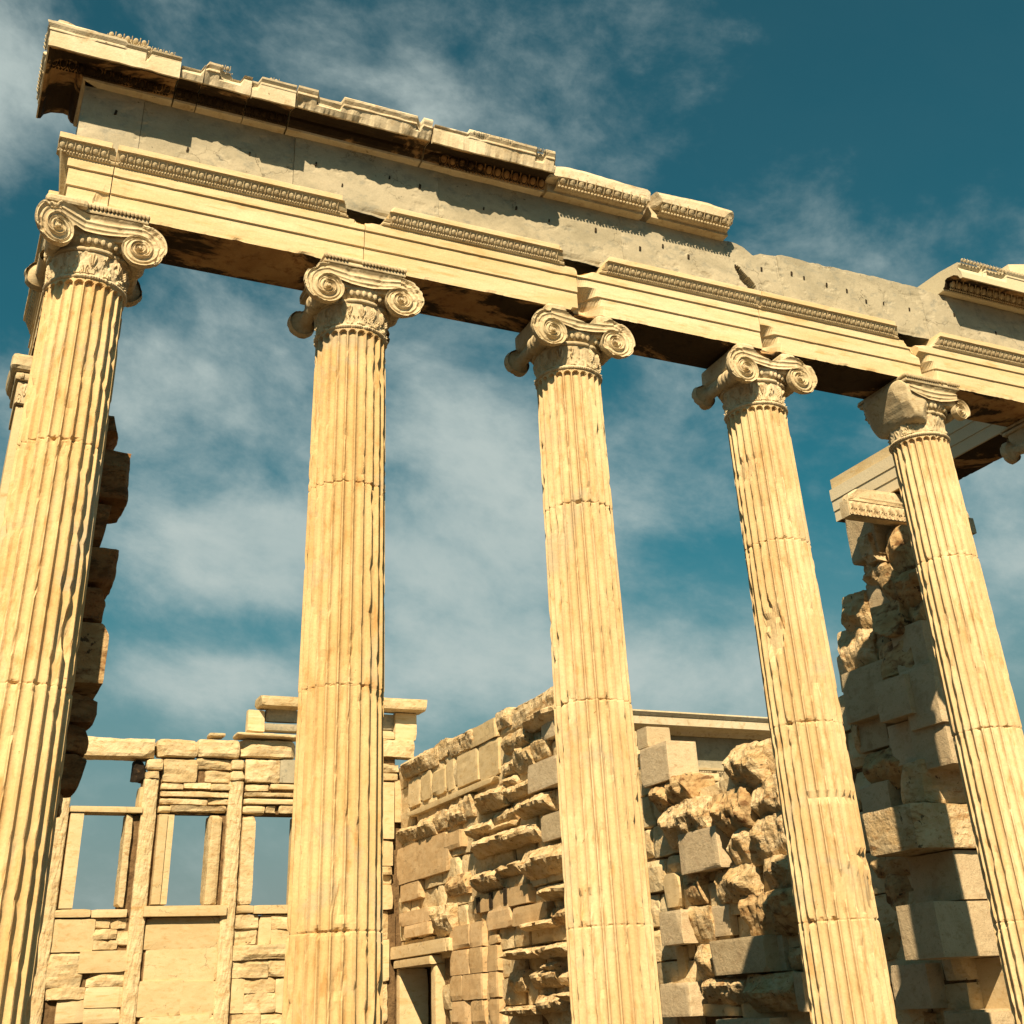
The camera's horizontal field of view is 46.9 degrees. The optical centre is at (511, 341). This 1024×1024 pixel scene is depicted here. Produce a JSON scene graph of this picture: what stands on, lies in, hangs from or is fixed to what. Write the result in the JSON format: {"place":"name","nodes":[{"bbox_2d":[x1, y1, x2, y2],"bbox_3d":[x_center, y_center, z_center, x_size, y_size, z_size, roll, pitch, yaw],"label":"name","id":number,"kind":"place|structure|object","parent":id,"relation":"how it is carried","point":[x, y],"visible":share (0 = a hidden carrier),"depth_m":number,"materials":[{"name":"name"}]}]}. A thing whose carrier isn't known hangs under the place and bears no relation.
{"place":"outdoors","nodes":[
{"label":"outdoors","id":0,"kind":"place"},
{"bbox_2d":[0,0,1023,915],"label":"sky","id":1,"kind":"structure","parent":0,"point":[884,139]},
{"bbox_3d":[-2.855,11.192,16.773,13.080,0.886,24.320,11,-32,-23],"label":"temple platform","id":2,"kind":"object","parent":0,"visible":0},
{"bbox_2d":[0,353,130,817],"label":"wall","id":3,"kind":"structure","parent":2,"relation":"on","point":[94,637],"depth_m":11.30,"materials":[{"name":"stone"}]},
{"bbox_2d":[0,193,166,1023],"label":"ionic column","id":4,"kind":"structure","parent":2,"relation":"on","point":[83,274],"depth_m":8.18,"materials":[{"name":"stone"}]},
{"bbox_2d":[23,19,1023,522],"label":"temple entablature","id":5,"kind":"structure","parent":4,"relation":"on","point":[213,167],"depth_m":11.08,"materials":[{"name":"stone"}]},
{"bbox_2d":[30,695,426,1023],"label":"wall","id":6,"kind":"structure","parent":2,"relation":"on","point":[140,953],"depth_m":26.79,"materials":[{"name":"stone"}]},
{"bbox_2d":[282,252,423,1023],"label":"ionic column","id":7,"kind":"structure","parent":2,"relation":"on","point":[354,311],"depth_m":8.61,"materials":[{"name":"stone"}]},
{"bbox_2d":[504,303,662,1023],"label":"ionic column","id":8,"kind":"structure","parent":2,"relation":"on","point":[612,966],"depth_m":9.39,"materials":[{"name":"stone"}]},
{"bbox_2d":[390,489,1013,1023],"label":"wall","id":9,"kind":"structure","parent":2,"relation":"on","point":[480,903],"depth_m":16.96,"materials":[{"name":"stone"}]},
{"bbox_2d":[692,343,897,1023],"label":"ionic column","id":10,"kind":"structure","parent":2,"relation":"on","point":[846,973],"depth_m":10.20,"materials":[{"name":"stone"}]},
{"bbox_2d":[857,373,1023,1023],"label":"ionic column","id":11,"kind":"structure","parent":2,"relation":"on","point":[909,416],"depth_m":11.36,"materials":[{"name":"stone"}]},
{"bbox_2d":[1000,418,1023,464],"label":"ionic column","id":12,"kind":"structure","parent":2,"relation":"on","point":[1011,449],"depth_m":13.67,"materials":[{"name":"stone"}]},
{"bbox_3d":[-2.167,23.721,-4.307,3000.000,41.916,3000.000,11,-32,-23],"label":"ground","id":13,"kind":"structure","parent":0,"visible":0},
{"bbox_2d":[424,709,770,1023],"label":"porch","id":14,"kind":"object","parent":13,"relation":"on","point":[717,738],"visible":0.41,"depth_m":26.64,"materials":[{"name":"stone"}]}
]}

